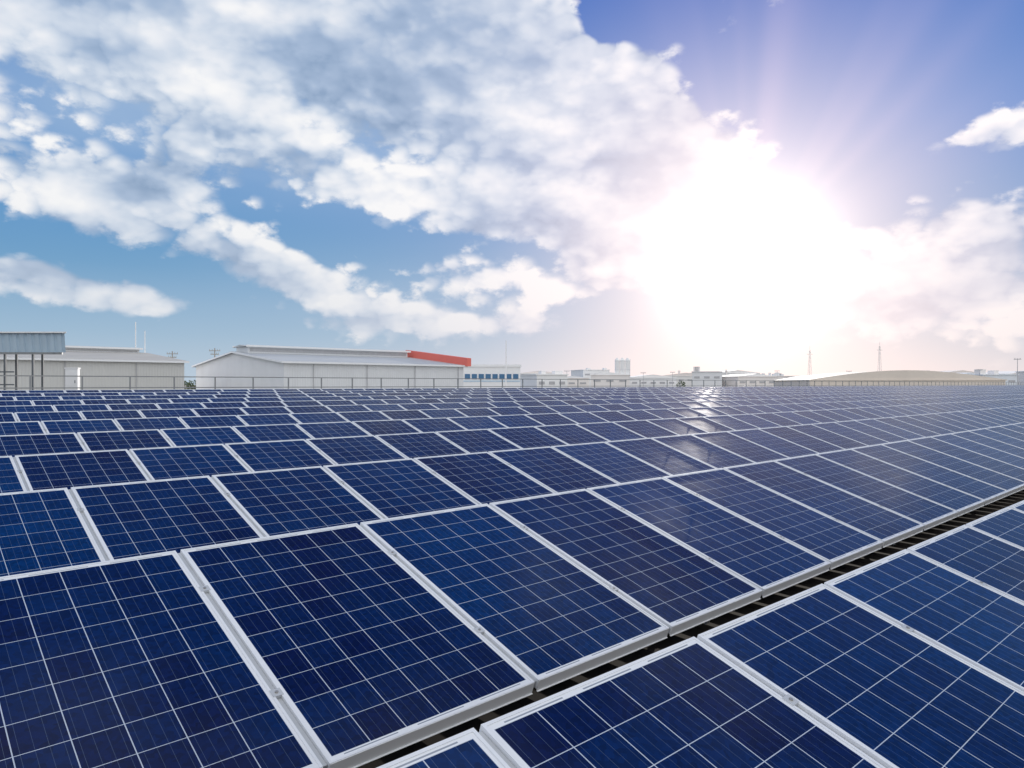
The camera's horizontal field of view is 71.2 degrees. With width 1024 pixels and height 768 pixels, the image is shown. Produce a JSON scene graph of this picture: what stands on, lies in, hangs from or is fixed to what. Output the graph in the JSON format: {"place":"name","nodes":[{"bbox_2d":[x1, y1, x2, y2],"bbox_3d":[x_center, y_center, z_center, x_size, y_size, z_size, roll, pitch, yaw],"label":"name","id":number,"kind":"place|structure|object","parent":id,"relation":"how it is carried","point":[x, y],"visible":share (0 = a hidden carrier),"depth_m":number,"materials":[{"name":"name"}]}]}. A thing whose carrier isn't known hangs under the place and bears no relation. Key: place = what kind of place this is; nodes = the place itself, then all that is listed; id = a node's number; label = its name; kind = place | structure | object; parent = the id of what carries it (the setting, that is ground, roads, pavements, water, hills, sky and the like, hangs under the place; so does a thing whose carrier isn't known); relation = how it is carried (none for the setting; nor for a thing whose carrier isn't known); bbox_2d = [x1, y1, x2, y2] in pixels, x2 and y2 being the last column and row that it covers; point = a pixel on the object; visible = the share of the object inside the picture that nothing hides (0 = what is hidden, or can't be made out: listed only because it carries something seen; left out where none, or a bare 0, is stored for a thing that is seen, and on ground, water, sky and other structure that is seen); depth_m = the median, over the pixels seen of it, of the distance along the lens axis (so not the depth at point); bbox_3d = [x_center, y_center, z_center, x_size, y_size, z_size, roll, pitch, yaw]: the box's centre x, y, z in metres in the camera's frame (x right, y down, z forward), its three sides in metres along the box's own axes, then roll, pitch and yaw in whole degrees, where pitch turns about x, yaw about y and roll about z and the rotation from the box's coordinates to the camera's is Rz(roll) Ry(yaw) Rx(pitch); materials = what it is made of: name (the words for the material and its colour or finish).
{"place":"outdoors","nodes":[
{"label":"outdoors","id":0,"kind":"place"},
{"bbox_2d":[0,345,188,389],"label":"beige warehouse","id":1,"kind":"structure","parent":0,"point":[105,361],"depth_m":91.20,"materials":[{"name":"metal"}]},
{"bbox_2d":[192,345,470,388],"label":"white warehouse","id":2,"kind":"structure","parent":0,"point":[363,368],"depth_m":101.37,"materials":[{"name":"grey metal"}]},
{"bbox_2d":[464,364,520,387],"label":"office building","id":3,"kind":"structure","parent":0,"point":[493,374],"depth_m":150.38,"materials":[{"name":"white paint"}]},
{"bbox_2d":[464,374,519,381],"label":"windows","id":4,"kind":"structure","parent":3,"relation":"in","point":[488,376],"depth_m":150.34,"materials":[{"name":"blue glass"}]},
{"bbox_2d":[0,0,1023,384],"label":"sky","id":5,"kind":"structure","parent":0,"point":[663,186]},
{"bbox_2d":[520,371,551,374],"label":"industrial shed","id":6,"kind":"structure","parent":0,"point":[533,372],"depth_m":230.03,"materials":[{"name":"paint"}]},
{"bbox_2d":[520,371,568,387],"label":"industrial shed","id":7,"kind":"structure","parent":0,"point":[530,380],"depth_m":201.69,"materials":[{"name":"paint"}]},
{"bbox_2d":[567,376,589,385],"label":"industrial shed","id":8,"kind":"structure","parent":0,"point":[580,382],"depth_m":339.03,"materials":[{"name":"paint"}]},
{"bbox_2d":[570,368,608,385],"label":"industrial shed","id":9,"kind":"structure","parent":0,"point":[587,372],"depth_m":361.97,"materials":[{"name":"paint"}]},
{"bbox_2d":[630,374,676,386],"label":"industrial shed","id":10,"kind":"structure","parent":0,"point":[645,380],"depth_m":331.19,"materials":[{"name":"paint"}]},
{"bbox_2d":[357,489,1023,767],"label":"roof gap","id":11,"kind":"structure","parent":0,"point":[920,537],"depth_m":4.45,"materials":[{"name":"black metal"}]},
{"bbox_2d":[0,332,65,389],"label":"corrugated canopy","id":12,"kind":"object","parent":11,"relation":"on","point":[32,343],"visible":0.92,"depth_m":27.92,"materials":[{"name":"metal"}]},
{"bbox_2d":[64,368,80,389],"bbox_3d":[-15.300,-0.075,24.900,0.420,0.990,0.280,0,0,-15],"label":"electrical cabinet","id":13,"kind":"object","parent":11,"relation":"on","point":[72,381],"visible":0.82,"depth_m":24.79,"materials":[{"name":"white metal"}]},
{"bbox_2d":[0,375,1018,389],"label":"roof railing","id":14,"kind":"object","parent":11,"relation":"on","point":[288,387],"visible":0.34,"depth_m":33.29,"materials":[{"name":"metal"}]},
{"bbox_2d":[0,386,1019,396],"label":"solar panel row","id":15,"kind":"object","parent":11,"relation":"on","point":[177,393],"visible":0.16,"depth_m":28.08,"materials":[{"name":"glass"}]},
{"bbox_2d":[0,422,1023,767],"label":"solar panel row","id":16,"kind":"object","parent":11,"relation":"on","point":[352,644],"visible":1,"depth_m":3.41,"materials":[{"name":"glass"}]},
{"bbox_2d":[0,406,1023,576],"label":"solar panel row","id":17,"kind":"object","parent":11,"relation":"on","point":[44,529],"visible":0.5,"depth_m":6.21,"materials":[{"name":"glass"}]},
{"bbox_2d":[0,398,1023,492],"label":"solar panel row","id":18,"kind":"object","parent":11,"relation":"on","point":[32,472],"visible":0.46,"depth_m":9.02,"materials":[{"name":"glass"}]},
{"bbox_2d":[0,394,1023,456],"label":"solar panel row","id":19,"kind":"object","parent":11,"relation":"on","point":[24,444],"visible":0.33,"depth_m":11.75,"materials":[{"name":"glass"}]},
{"bbox_2d":[0,392,1023,434],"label":"solar panel row","id":20,"kind":"object","parent":11,"relation":"on","point":[53,426],"visible":0.34,"depth_m":14.46,"materials":[{"name":"glass"}]},
{"bbox_2d":[0,390,1023,421],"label":"solar panel row","id":21,"kind":"object","parent":11,"relation":"on","point":[65,415],"visible":0.34,"depth_m":17.14,"materials":[{"name":"glass"}]},
{"bbox_2d":[0,388,1023,412],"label":"solar panel row","id":22,"kind":"object","parent":11,"relation":"on","point":[55,408],"visible":0.36,"depth_m":19.79,"materials":[{"name":"glass"}]},
{"bbox_2d":[0,387,1023,405],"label":"solar panel row","id":23,"kind":"object","parent":11,"relation":"on","point":[100,401],"visible":0.27,"depth_m":22.43,"materials":[{"name":"glass"}]},
{"bbox_2d":[0,386,1023,400],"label":"solar panel row","id":24,"kind":"object","parent":11,"relation":"on","point":[8,398],"visible":0.22,"depth_m":25.10,"materials":[{"name":"glass"}]},
{"bbox_2d":[0,385,1023,392],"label":"solar panel row","id":25,"kind":"object","parent":11,"relation":"on","point":[118,391],"visible":0.18,"depth_m":30.40,"materials":[{"name":"glass"}]},
{"bbox_2d":[377,500,1023,767],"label":"solar panel row","id":26,"kind":"object","parent":11,"relation":"on","point":[911,657],"visible":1,"depth_m":2.40,"materials":[{"name":"glass"}]},
{"bbox_2d":[691,367,722,386],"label":"industrial shed","id":27,"kind":"structure","parent":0,"point":[698,376],"depth_m":298.53,"materials":[{"name":"paint"}]},
{"bbox_2d":[722,370,759,375],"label":"industrial shed","id":28,"kind":"structure","parent":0,"point":[730,372],"depth_m":401.34,"materials":[{"name":"paint"}]},
{"bbox_2d":[722,374,777,386],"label":"industrial shed","id":29,"kind":"structure","parent":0,"point":[745,377],"depth_m":302.26,"materials":[{"name":"paint"}]},
{"bbox_2d":[768,372,796,379],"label":"industrial shed","id":30,"kind":"structure","parent":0,"point":[779,376],"depth_m":378.30,"materials":[{"name":"paint"}]},
{"bbox_2d":[878,346,881,370],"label":"lattice tower","id":31,"kind":"structure","parent":0,"point":[879,354],"depth_m":320.18,"materials":[{"name":"metal"}]},
{"bbox_2d":[940,370,973,372],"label":"industrial shed","id":32,"kind":"structure","parent":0,"point":[958,371],"depth_m":606.90,"materials":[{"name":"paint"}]},
{"bbox_2d":[970,371,1015,374],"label":"industrial shed","id":33,"kind":"structure","parent":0,"point":[1007,372],"depth_m":308.35,"materials":[{"name":"paint"}]},
{"bbox_2d":[974,369,1018,384],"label":"industrial shed","id":34,"kind":"structure","parent":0,"point":[1011,379],"depth_m":261.32,"materials":[{"name":"paint"}]},
{"bbox_2d":[1015,371,1023,384],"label":"industrial shed","id":35,"kind":"structure","parent":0,"point":[1021,377],"depth_m":296.11,"materials":[{"name":"paint"}]},
{"label":"ground","id":36,"kind":"structure","parent":0,"visible":0},
{"bbox_2d":[209,348,219,356],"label":"utility pole","id":37,"kind":"object","parent":36,"relation":"on","point":[214,350],"visible":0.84,"depth_m":139.94,"materials":[{"name":"concrete"}]},
{"bbox_2d":[184,380,685,388],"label":"distant tree line","id":38,"kind":"object","parent":36,"relation":"on","point":[187,384],"visible":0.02,"depth_m":416.51,"materials":[{"name":"green plant"}]},
{"bbox_2d":[505,340,506,387],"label":"flag pole","id":39,"kind":"object","parent":36,"relation":"on","point":[506,365],"visible":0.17,"depth_m":119.96,"materials":[{"name":"silver metal"}]},
{"bbox_2d":[591,372,629,386],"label":"industrial shed","id":40,"kind":"structure","parent":36,"relation":"on","point":[606,383],"depth_m":298.69,"materials":[{"name":"paint"}]},
{"bbox_2d":[615,358,619,372],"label":"storage silo","id":41,"kind":"object","parent":36,"relation":"on","point":[617,365],"visible":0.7,"depth_m":299.18,"materials":[{"name":"paint"}]},
{"bbox_2d":[620,358,624,373],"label":"storage silo","id":42,"kind":"object","parent":36,"relation":"on","point":[622,365],"visible":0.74,"depth_m":299.21,"materials":[{"name":"paint"}]},
{"bbox_2d":[625,358,629,374],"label":"storage silo","id":43,"kind":"object","parent":36,"relation":"on","point":[627,365],"visible":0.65,"depth_m":299.27,"materials":[{"name":"paint"}]},
{"bbox_2d":[662,373,691,386],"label":"industrial shed","id":44,"kind":"structure","parent":36,"relation":"on","point":[686,378],"depth_m":416.66,"materials":[{"name":"paint"}]},
{"bbox_2d":[773,370,1006,385],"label":"arched hangar","id":45,"kind":"structure","parent":36,"relation":"on","point":[922,378],"depth_m":207.57,"materials":[{"name":"beige metal"}]},
{"bbox_2d":[1014,358,1020,384],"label":"street lamp","id":46,"kind":"object","parent":36,"relation":"on","point":[1017,359],"visible":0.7,"depth_m":179.94,"materials":[{"name":"grey metal"}]}
]}

